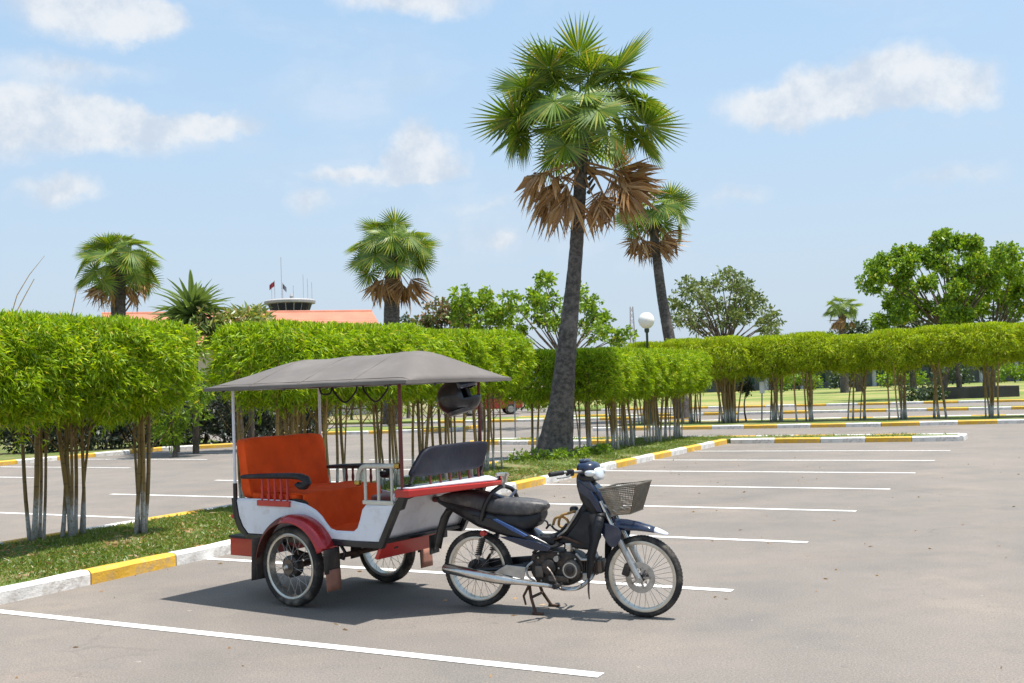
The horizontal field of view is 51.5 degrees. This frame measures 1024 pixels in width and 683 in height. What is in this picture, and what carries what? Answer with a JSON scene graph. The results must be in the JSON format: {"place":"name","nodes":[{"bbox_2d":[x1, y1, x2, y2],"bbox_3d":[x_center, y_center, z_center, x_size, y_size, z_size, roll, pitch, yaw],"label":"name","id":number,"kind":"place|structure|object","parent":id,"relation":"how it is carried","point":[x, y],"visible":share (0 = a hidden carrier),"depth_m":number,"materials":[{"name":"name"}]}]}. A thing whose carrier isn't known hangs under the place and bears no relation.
{"place":"outdoors","nodes":[
{"label":"outdoors","id":0,"kind":"place"},
{"bbox_2d":[102,310,379,416],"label":"terminal building","id":1,"kind":"structure","parent":0,"point":[349,316],"depth_m":77.83,"materials":[{"name":"tile"}]},
{"bbox_2d":[218,301,276,437],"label":"pandanus plant","id":2,"kind":"object","parent":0,"point":[251,431],"visible":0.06,"depth_m":31.47,"materials":[{"name":"green plant"}]},
{"bbox_2d":[2,386,547,443],"bbox_3d":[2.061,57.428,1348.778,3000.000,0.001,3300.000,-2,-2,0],"label":"ground","id":3,"kind":"structure","parent":0,"point":[364,415],"depth_m":72.04,"materials":[{"name":"green plant"}]},
{"bbox_2d":[145,332,217,456],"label":"shrub","id":4,"kind":"object","parent":3,"relation":"on","point":[159,430],"visible":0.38,"depth_m":29.45,"materials":[{"name":"green plant"}]},
{"bbox_2d":[400,311,422,417],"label":"flowering shrub","id":5,"kind":"object","parent":3,"relation":"on","point":[405,317],"visible":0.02,"depth_m":59.58,"materials":[{"name":"green plant"}]},
{"bbox_2d":[264,274,315,310],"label":"control tower","id":6,"kind":"structure","parent":0,"point":[290,303],"depth_m":197.36,"materials":[{"name":"grey concrete"}]},
{"bbox_2d":[0,402,1023,682],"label":"parking lot","id":7,"kind":"structure","parent":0,"point":[898,602],"depth_m":8.46,"materials":[{"name":"grey asphalt"}]},
{"bbox_2d":[0,512,134,517],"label":"parking line","id":8,"kind":"object","parent":7,"relation":"on","point":[66,515],"depth_m":15.22,"materials":[{"name":"paint"}]},
{"bbox_2d":[0,439,227,460],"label":"verge","id":9,"kind":"structure","parent":7,"relation":"on","point":[4,455],"depth_m":32.75,"materials":[{"name":"green plant"}]},
{"bbox_2d":[0,425,12,450],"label":"dark shrub","id":10,"kind":"object","parent":9,"relation":"on","point":[3,438],"visible":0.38,"depth_m":32.14,"materials":[{"name":"green plant"}]},
{"bbox_2d":[2,419,88,453],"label":"dark shrub","id":11,"kind":"object","parent":9,"relation":"on","point":[29,448],"visible":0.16,"depth_m":32.44,"materials":[{"name":"green plant"}]},
{"bbox_2d":[62,414,146,450],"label":"dark shrub","id":12,"kind":"object","parent":9,"relation":"on","point":[112,440],"visible":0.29,"depth_m":33.04,"materials":[{"name":"green plant"}]},
{"bbox_2d":[115,401,192,446],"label":"dark shrub","id":13,"kind":"object","parent":9,"relation":"on","point":[160,445],"visible":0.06,"depth_m":33.92,"materials":[{"name":"green plant"}]},
{"bbox_2d":[181,392,248,443],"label":"dark shrub","id":14,"kind":"object","parent":9,"relation":"on","point":[216,424],"visible":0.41,"depth_m":34.73,"materials":[{"name":"green plant"}]},
{"bbox_2d":[0,443,232,465],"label":"kerb","id":15,"kind":"structure","parent":7,"relation":"on","point":[90,455],"depth_m":31.52,"materials":[{"name":"yellow paint"}]},
{"bbox_2d":[71,231,164,437],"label":"fan palm","id":16,"kind":"object","parent":7,"relation":"on","point":[119,272],"visible":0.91,"depth_m":41.51,"materials":[{"name":"green plant"}]},
{"bbox_2d":[147,270,234,453],"bbox_3d":[-9.312,0.536,30.924,2.569,5.458,2.465,-4,-3,36],"label":"pandanus plant","id":17,"kind":"object","parent":7,"relation":"on","point":[185,309],"visible":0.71,"depth_m":30.79,"materials":[{"name":"green plant"}]},
{"bbox_2d":[189,302,276,438],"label":"croton shrub","id":18,"kind":"object","parent":7,"relation":"on","point":[255,314],"visible":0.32,"depth_m":30.52,"materials":[{"name":"green plant"}]},
{"bbox_2d":[214,394,283,443],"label":"dark shrub","id":19,"kind":"object","parent":7,"relation":"on","point":[261,430],"visible":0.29,"depth_m":35.46,"materials":[{"name":"green plant"}]},
{"bbox_2d":[258,404,333,435],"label":"dark shrub","id":20,"kind":"object","parent":7,"relation":"on","point":[311,422],"visible":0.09,"depth_m":36.52,"materials":[{"name":"green plant"}]},
{"bbox_2d":[0,609,602,676],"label":"parking line","id":21,"kind":"object","parent":7,"relation":"on","point":[427,656],"visible":1,"depth_m":6.88,"materials":[{"name":"paint"}]},
{"bbox_2d":[0,440,621,543],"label":"kerb","id":22,"kind":"structure","parent":7,"relation":"on","point":[95,527],"depth_m":13.60,"materials":[{"name":"white paint"}]},
{"bbox_2d":[203,351,510,606],"bbox_3d":[-1.125,1.070,8.507,2.468,1.946,1.314,-4,-3,34],"label":"passenger trailer","id":23,"kind":"object","parent":7,"relation":"on","point":[293,501],"visible":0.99,"depth_m":8.28,"materials":[{"name":"white paint"}]},
{"bbox_2d":[436,382,480,416],"bbox_3d":[-0.424,0.418,8.303,0.353,0.291,0.270,-19,-6,13],"label":"helmet","id":24,"kind":"object","parent":23,"relation":"hanging from","point":[454,399],"visible":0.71,"depth_m":8.20,"materials":[{"name":"black paint"}]},
{"bbox_2d":[0,439,726,604],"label":"kerb","id":25,"kind":"structure","parent":7,"relation":"on","point":[56,583],"depth_m":10.16,"materials":[{"name":"yellow paint"}]},
{"bbox_2d":[322,401,406,419],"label":"bush","id":26,"kind":"object","parent":7,"relation":"on","point":[355,408],"visible":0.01,"depth_m":61.86,"materials":[{"name":"green plant"}]},
{"bbox_2d":[284,425,477,434],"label":"kerb","id":27,"kind":"structure","parent":7,"relation":"on","point":[386,431],"depth_m":40.25,"materials":[{"name":"yellow paint"}]},
{"bbox_2d":[327,426,461,430],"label":"corner island","id":28,"kind":"structure","parent":7,"relation":"on","point":[371,428],"depth_m":42.61,"materials":[{"name":"green plant"}]},
{"bbox_2d":[407,296,478,427],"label":"flowering shrub","id":29,"kind":"object","parent":28,"relation":"on","point":[443,311],"visible":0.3,"depth_m":41.16,"materials":[{"name":"green plant"}]},
{"bbox_2d":[209,558,733,591],"bbox_3d":[-0.687,2.066,9.491,5.440,0.001,0.100,-3,-3,28],"label":"parking line","id":30,"kind":"object","parent":7,"relation":"on","point":[599,582],"visible":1,"depth_m":9.06,"materials":[{"name":"paint"}]},
{"bbox_2d":[0,432,957,586],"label":"island","id":31,"kind":"object","parent":7,"relation":"on","point":[18,548],"visible":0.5,"depth_m":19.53,"materials":[{"name":"plant"}]},
{"bbox_2d":[0,314,19,411],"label":"bamboo clump","id":32,"kind":"object","parent":31,"relation":"on","point":[3,343],"visible":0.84,"depth_m":10.28,"materials":[{"name":"green plant"}]},
{"bbox_2d":[0,257,111,540],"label":"bamboo clump","id":33,"kind":"object","parent":31,"relation":"on","point":[35,356],"visible":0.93,"depth_m":10.99,"materials":[{"name":"green plant"}]},
{"bbox_2d":[21,313,204,534],"bbox_3d":[-4.590,0.973,12.051,1.936,2.537,1.836,-3,-3,28],"label":"bamboo clump","id":34,"kind":"object","parent":31,"relation":"on","point":[136,350],"visible":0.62,"depth_m":11.77,"materials":[{"name":"green plant"}]},
{"bbox_2d":[199,318,354,497],"bbox_3d":[-3.231,1.002,14.665,1.906,2.598,1.822,-3,-3,28],"label":"bamboo clump","id":35,"kind":"object","parent":31,"relation":"on","point":[246,348],"visible":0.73,"depth_m":14.30,"materials":[{"name":"green plant"}]},
{"bbox_2d":[0,467,567,580],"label":"leaf litter","id":36,"kind":"object","parent":31,"relation":"on","point":[115,544],"visible":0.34,"depth_m":11.56,"materials":[{"name":"brown plant"}]},
{"bbox_2d":[277,321,403,482],"bbox_3d":[-2.695,1.020,15.794,1.938,2.618,1.821,-3,-3,28],"label":"bamboo clump","id":37,"kind":"object","parent":31,"relation":"on","point":[364,340],"visible":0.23,"depth_m":15.63,"materials":[{"name":"green plant"}]},
{"bbox_2d":[344,322,438,486],"bbox_3d":[-2.108,1.028,16.759,1.967,2.637,1.832,-3,-3,28],"label":"bamboo clump","id":38,"kind":"object","parent":31,"relation":"on","point":[412,334],"visible":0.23,"depth_m":16.72,"materials":[{"name":"green plant"}]},
{"bbox_2d":[378,326,479,481],"bbox_3d":[-1.617,1.073,17.764,1.906,2.598,1.822,-3,-3,28],"label":"bamboo clump","id":39,"kind":"object","parent":31,"relation":"on","point":[448,342],"visible":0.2,"depth_m":17.67,"materials":[{"name":"green plant"}]},
{"bbox_2d":[425,327,510,477],"bbox_3d":[-1.044,1.083,18.753,1.938,2.618,1.821,-3,-3,28],"label":"bamboo clump","id":40,"kind":"object","parent":31,"relation":"on","point":[487,343],"visible":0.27,"depth_m":18.43,"materials":[{"name":"green plant"}]},
{"bbox_2d":[453,328,539,470],"bbox_3d":[-0.533,1.097,19.787,1.967,2.638,1.832,-3,-3,28],"label":"bamboo clump","id":41,"kind":"object","parent":31,"relation":"on","point":[518,345],"visible":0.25,"depth_m":19.55,"materials":[{"name":"green plant"}]},
{"bbox_2d":[507,446,541,460],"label":"small plant","id":42,"kind":"object","parent":31,"relation":"on","point":[524,456],"visible":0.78,"depth_m":21.47,"materials":[{"name":"green plant"}]},
{"bbox_2d":[490,348,578,454],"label":"bamboo clump","id":43,"kind":"object","parent":31,"relation":"on","point":[542,371],"visible":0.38,"depth_m":23.12,"materials":[{"name":"green plant"}]},
{"bbox_2d":[534,447,568,460],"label":"small plant","id":44,"kind":"object","parent":31,"relation":"on","point":[554,453],"visible":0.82,"depth_m":21.55,"materials":[{"name":"green plant"}]},
{"bbox_2d":[463,11,688,456],"bbox_3d":[1.444,-2.189,22.643,4.819,9.408,3.147,-2,-2,0],"label":"fan palm","id":45,"kind":"object","parent":31,"relation":"on","point":[575,140],"visible":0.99,"depth_m":22.42,"materials":[{"name":"green plant"}]},
{"bbox_2d":[560,445,591,457],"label":"small plant","id":46,"kind":"object","parent":31,"relation":"on","point":[581,452],"visible":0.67,"depth_m":21.83,"materials":[{"name":"green plant"}]},
{"bbox_2d":[542,346,633,450],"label":"bamboo clump","id":47,"kind":"object","parent":31,"relation":"on","point":[594,385],"visible":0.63,"depth_m":23.09,"materials":[{"name":"green plant"}]},
{"bbox_2d":[581,440,613,454],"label":"small plant","id":48,"kind":"object","parent":31,"relation":"on","point":[599,448],"visible":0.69,"depth_m":22.45,"materials":[{"name":"green plant"}]},
{"bbox_2d":[580,346,652,449],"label":"bamboo clump","id":49,"kind":"object","parent":31,"relation":"on","point":[636,365],"visible":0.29,"depth_m":24.09,"materials":[{"name":"green plant"}]},
{"bbox_2d":[606,347,666,446],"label":"bamboo clump","id":50,"kind":"object","parent":31,"relation":"on","point":[654,360],"visible":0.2,"depth_m":25.07,"materials":[{"name":"green plant"}]},
{"bbox_2d":[626,347,686,442],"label":"bamboo clump","id":51,"kind":"object","parent":31,"relation":"on","point":[671,371],"visible":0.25,"depth_m":26.12,"materials":[{"name":"green plant"}]},
{"bbox_2d":[649,348,701,439],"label":"bamboo clump","id":52,"kind":"object","parent":31,"relation":"on","point":[686,381],"visible":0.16,"depth_m":27.14,"materials":[{"name":"green plant"}]},
{"bbox_2d":[658,349,712,438],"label":"bamboo clump","id":53,"kind":"object","parent":31,"relation":"on","point":[704,365],"visible":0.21,"depth_m":27.89,"materials":[{"name":"green plant"}]},
{"bbox_2d":[445,283,517,429],"bbox_3d":[-1.055,0.587,40.011,2.705,5.623,3.253,-2,-2,0],"label":"leafy tree","id":54,"kind":"object","parent":7,"relation":"on","point":[495,314],"visible":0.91,"depth_m":39.25,"materials":[{"name":"green plant"}]},
{"bbox_2d":[327,416,640,424],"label":"back verge","id":55,"kind":"structure","parent":7,"relation":"on","point":[369,422],"depth_m":51.89,"materials":[{"name":"green plant"}]},
{"bbox_2d":[344,207,441,424],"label":"fan palm","id":56,"kind":"object","parent":55,"relation":"on","point":[392,250],"visible":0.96,"depth_m":47.07,"materials":[{"name":"green plant"}]},
{"bbox_2d":[465,393,522,415],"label":"parked car","id":57,"kind":"object","parent":7,"relation":"on","point":[509,409],"visible":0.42,"depth_m":60.23,"materials":[{"name":"red paint"}]},
{"bbox_2d":[15,457,1019,677],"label":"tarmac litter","id":58,"kind":"object","parent":7,"relation":"on","point":[229,647],"visible":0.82,"depth_m":9.14,"materials":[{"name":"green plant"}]},
{"bbox_2d":[471,439,621,444],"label":"kerb","id":59,"kind":"structure","parent":7,"relation":"on","point":[520,442],"depth_m":29.27,"materials":[{"name":"yellow paint"}]},
{"bbox_2d":[415,416,688,423],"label":"kerb","id":60,"kind":"structure","parent":7,"relation":"on","point":[529,420],"depth_m":47.54,"materials":[{"name":"white paint"}]},
{"bbox_2d":[429,458,682,616],"bbox_3d":[0.280,1.409,7.736,1.968,1.105,0.705,-3,-3,26],"label":"motorbike","id":61,"kind":"object","parent":7,"relation":"on","point":[551,562],"visible":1,"depth_m":7.62,"materials":[{"name":"metal"}]},
{"bbox_2d":[496,269,638,348],"bbox_3d":[2.060,0.206,40.107,5.236,6.167,3.786,-2,-2,0],"label":"leafy tree","id":62,"kind":"object","parent":7,"relation":"on","point":[537,299],"visible":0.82,"depth_m":39.63,"materials":[{"name":"green plant"}]},
{"bbox_2d":[465,529,808,542],"bbox_3d":[0.518,2.115,11.727,5.440,0.001,0.100,-3,-3,28],"label":"parking line","id":63,"kind":"object","parent":7,"relation":"on","point":[700,538],"visible":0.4,"depth_m":10.88,"materials":[{"name":"paint"}]},
{"bbox_2d":[612,181,696,418],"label":"fan palm","id":64,"kind":"object","parent":7,"relation":"on","point":[653,249],"visible":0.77,"depth_m":42.76,"materials":[{"name":"green plant"}]},
{"bbox_2d":[549,503,856,510],"bbox_3d":[1.723,2.165,13.964,5.440,0.001,0.100,-3,-3,28],"label":"parking line","id":65,"kind":"object","parent":7,"relation":"on","point":[727,507],"visible":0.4,"depth_m":13.32,"materials":[{"name":"paint"}]},
{"bbox_2d":[544,484,879,488],"bbox_3d":[2.928,2.214,16.200,5.440,0.001,0.100,-3,-3,28],"label":"parking line","id":66,"kind":"object","parent":7,"relation":"on","point":[734,486],"visible":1,"depth_m":15.75,"materials":[{"name":"paint"}]},
{"bbox_2d":[490,433,959,438],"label":"kerb","id":67,"kind":"structure","parent":7,"relation":"on","point":[761,435],"depth_m":27.31,"materials":[{"name":"white paint"}]},
{"bbox_2d":[606,470,906,472],"bbox_3d":[4.133,2.263,18.436,5.440,0.001,0.100,-3,-3,28],"label":"parking line","id":68,"kind":"object","parent":7,"relation":"on","point":[761,471],"visible":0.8,"depth_m":18.41,"materials":[{"name":"paint"}]},
{"bbox_2d":[519,406,1023,416],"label":"kerb","id":69,"kind":"structure","parent":7,"relation":"on","point":[891,410],"depth_m":44.37,"materials":[{"name":"yellow paint"}]},
{"bbox_2d":[533,405,1023,415],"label":"narrow verge","id":70,"kind":"structure","parent":7,"relation":"on","point":[827,409],"depth_m":45.70,"materials":[{"name":"green plant"}]},
{"bbox_2d":[593,419,1023,430],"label":"kerb","id":71,"kind":"structure","parent":7,"relation":"on","point":[917,423],"depth_m":32.65,"materials":[{"name":"white paint"}]},
{"bbox_2d":[601,399,1023,410],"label":"kerb","id":72,"kind":"structure","parent":7,"relation":"on","point":[875,403],"depth_m":54.11,"materials":[{"name":"white paint"}]},
{"bbox_2d":[608,415,1023,426],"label":"island","id":73,"kind":"structure","parent":7,"relation":"on","point":[820,420],"depth_m":34.81,"materials":[{"name":"soil"}]},
{"bbox_2d":[638,312,654,424],"bbox_3d":[4.759,0.994,36.983,0.580,4.030,0.580,-2,-2,0],"label":"globe lamp","id":74,"kind":"object","parent":73,"relation":"on","point":[646,320],"visible":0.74,"depth_m":36.88,"materials":[{"name":"white glass"}]},
{"bbox_2d":[622,341,671,424],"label":"bamboo clump","id":75,"kind":"object","parent":73,"relation":"on","point":[653,344],"visible":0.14,"depth_m":37.41,"materials":[{"name":"green plant"}]},
{"bbox_2d":[662,337,714,423],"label":"bamboo clump","id":76,"kind":"object","parent":73,"relation":"on","point":[687,343],"visible":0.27,"depth_m":37.22,"materials":[{"name":"green plant"}]},
{"bbox_2d":[695,334,760,422],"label":"bamboo clump","id":77,"kind":"object","parent":73,"relation":"on","point":[732,371],"visible":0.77,"depth_m":36.25,"materials":[{"name":"green plant"}]},
{"bbox_2d":[737,379,754,420],"bbox_3d":[8.215,2.049,37.101,0.630,1.586,0.661,-2,-2,0],"label":"tree","id":78,"kind":"object","parent":73,"relation":"on","point":[746,388],"visible":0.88,"depth_m":37.09,"materials":[{"name":"green plant"}]},
{"bbox_2d":[759,374,764,421],"bbox_3d":[8.573,1.890,36.326,0.170,1.726,0.079,-2,-2,0],"label":"roadside sign","id":79,"kind":"object","parent":73,"relation":"on","point":[761,388],"visible":0.94,"depth_m":36.31,"materials":[{"name":"grey metal"}]},
{"bbox_2d":[739,334,799,421],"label":"bamboo clump","id":80,"kind":"object","parent":73,"relation":"on","point":[765,344],"visible":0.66,"depth_m":35.92,"materials":[{"name":"green plant"}]},
{"bbox_2d":[772,331,842,421],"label":"bamboo clump","id":81,"kind":"object","parent":73,"relation":"on","point":[811,346],"visible":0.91,"depth_m":35.19,"materials":[{"name":"green plant"}]},
{"bbox_2d":[818,333,888,419],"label":"bamboo clump","id":82,"kind":"object","parent":73,"relation":"on","point":[849,362],"visible":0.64,"depth_m":34.91,"materials":[{"name":"green plant"}]},
{"bbox_2d":[856,327,934,419],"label":"bamboo clump","id":83,"kind":"object","parent":73,"relation":"on","point":[893,339],"visible":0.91,"depth_m":34.12,"materials":[{"name":"green plant"}]},
{"bbox_2d":[903,323,978,418],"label":"bamboo clump","id":84,"kind":"object","parent":73,"relation":"on","point":[940,358],"visible":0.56,"depth_m":33.76,"materials":[{"name":"green plant"}]},
{"bbox_2d":[947,321,1023,417],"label":"bamboo clump","id":85,"kind":"object","parent":73,"relation":"on","point":[988,333],"visible":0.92,"depth_m":33.04,"materials":[{"name":"green plant"}]},
{"bbox_2d":[996,321,1023,366],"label":"bamboo clump","id":86,"kind":"object","parent":73,"relation":"on","point":[1019,326],"visible":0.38,"depth_m":32.81,"materials":[{"name":"green plant"}]},
{"bbox_2d":[731,435,959,443],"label":"kerb","id":87,"kind":"structure","parent":7,"relation":"on","point":[847,439],"depth_m":25.36,"materials":[{"name":"white paint"}]},
{"bbox_2d":[671,414,1023,420],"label":"kerb","id":88,"kind":"structure","parent":7,"relation":"on","point":[868,417],"depth_m":36.52,"materials":[{"name":"white paint"}]},
{"bbox_2d":[0,0,1023,374],"label":"sky","id":89,"kind":"structure","parent":0,"point":[248,142],"materials":[{"name":"blue"}]},
{"bbox_2d":[574,381,1023,410],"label":"lawn","id":90,"kind":"structure","parent":0,"point":[874,394],"depth_m":73.70,"materials":[{"name":"green plant"}]},
{"bbox_2d":[525,387,630,411],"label":"bush","id":91,"kind":"object","parent":90,"relation":"on","point":[546,405],"visible":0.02,"depth_m":62.88,"materials":[{"name":"green plant"}]},
{"bbox_2d":[667,265,786,381],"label":"leafy tree","id":92,"kind":"object","parent":90,"relation":"on","point":[733,312],"visible":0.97,"depth_m":49.55,"materials":[{"name":"green plant"}]},
{"bbox_2d":[778,372,823,390],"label":"lawn bush","id":93,"kind":"object","parent":90,"relation":"on","point":[797,383],"visible":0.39,"depth_m":107.64,"materials":[{"name":"green plant"}]},
{"bbox_2d":[822,296,861,392],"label":"fan palm","id":94,"kind":"object","parent":90,"relation":"on","point":[840,311],"visible":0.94,"depth_m":84.71,"materials":[{"name":"green plant"}]},
{"bbox_2d":[825,371,868,388],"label":"lawn bush","id":95,"kind":"object","parent":90,"relation":"on","point":[836,382],"visible":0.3,"depth_m":109.88,"materials":[{"name":"green plant"}]},
{"bbox_2d":[826,319,891,391],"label":"leafy tree","id":96,"kind":"object","parent":90,"relation":"on","point":[860,328],"visible":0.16,"depth_m":88.04,"materials":[{"name":"green plant"}]},
{"bbox_2d":[699,344,1022,391],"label":"pavilion building","id":97,"kind":"structure","parent":90,"relation":"on","point":[871,378],"depth_m":120.23,"materials":[{"name":"grey concrete"}]},
{"bbox_2d":[874,369,929,386],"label":"lawn bush","id":98,"kind":"object","parent":90,"relation":"on","point":[918,375],"visible":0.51,"depth_m":107.61,"materials":[{"name":"green plant"}]},
{"bbox_2d":[873,311,952,388],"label":"leafy tree","id":99,"kind":"object","parent":90,"relation":"on","point":[912,374],"visible":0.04,"depth_m":88.79,"materials":[{"name":"green plant"}]},
{"bbox_2d":[900,382,950,400],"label":"round shrub","id":100,"kind":"object","parent":90,"relation":"on","point":[918,394],"visible":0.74,"depth_m":54.33,"materials":[{"name":"green plant"}]},
{"bbox_2d":[854,226,1023,387],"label":"leafy tree","id":101,"kind":"object","parent":90,"relation":"on","point":[954,305],"visible":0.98,"depth_m":57.05,"materials":[{"name":"green plant"}]},
{"bbox_2d":[930,367,974,384],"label":"lawn bush","id":102,"kind":"object","parent":90,"relation":"on","point":[965,373],"visible":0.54,"depth_m":109.53,"materials":[{"name":"green plant"}]},
{"bbox_2d":[919,385,1019,398],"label":"garden planter","id":103,"kind":"object","parent":90,"relation":"on","point":[978,392],"visible":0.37,"depth_m":55.80,"materials":[{"name":"soil"}]},
{"bbox_2d":[944,306,1022,385],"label":"leafy tree","id":104,"kind":"object","parent":90,"relation":"on","point":[983,320],"visible":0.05,"depth_m":89.95,"materials":[{"name":"green plant"}]},
{"bbox_2d":[968,245,1023,385],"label":"leafy tree","id":105,"kind":"object","parent":90,"relation":"on","point":[1013,293],"visible":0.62,"depth_m":59.03,"materials":[{"name":"green plant"}]},
{"bbox_2d":[996,362,1023,382],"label":"lawn bush","id":106,"kind":"object","parent":90,"relation":"on","point":[1015,373],"visible":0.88,"depth_m":107.57,"materials":[{"name":"green plant"}]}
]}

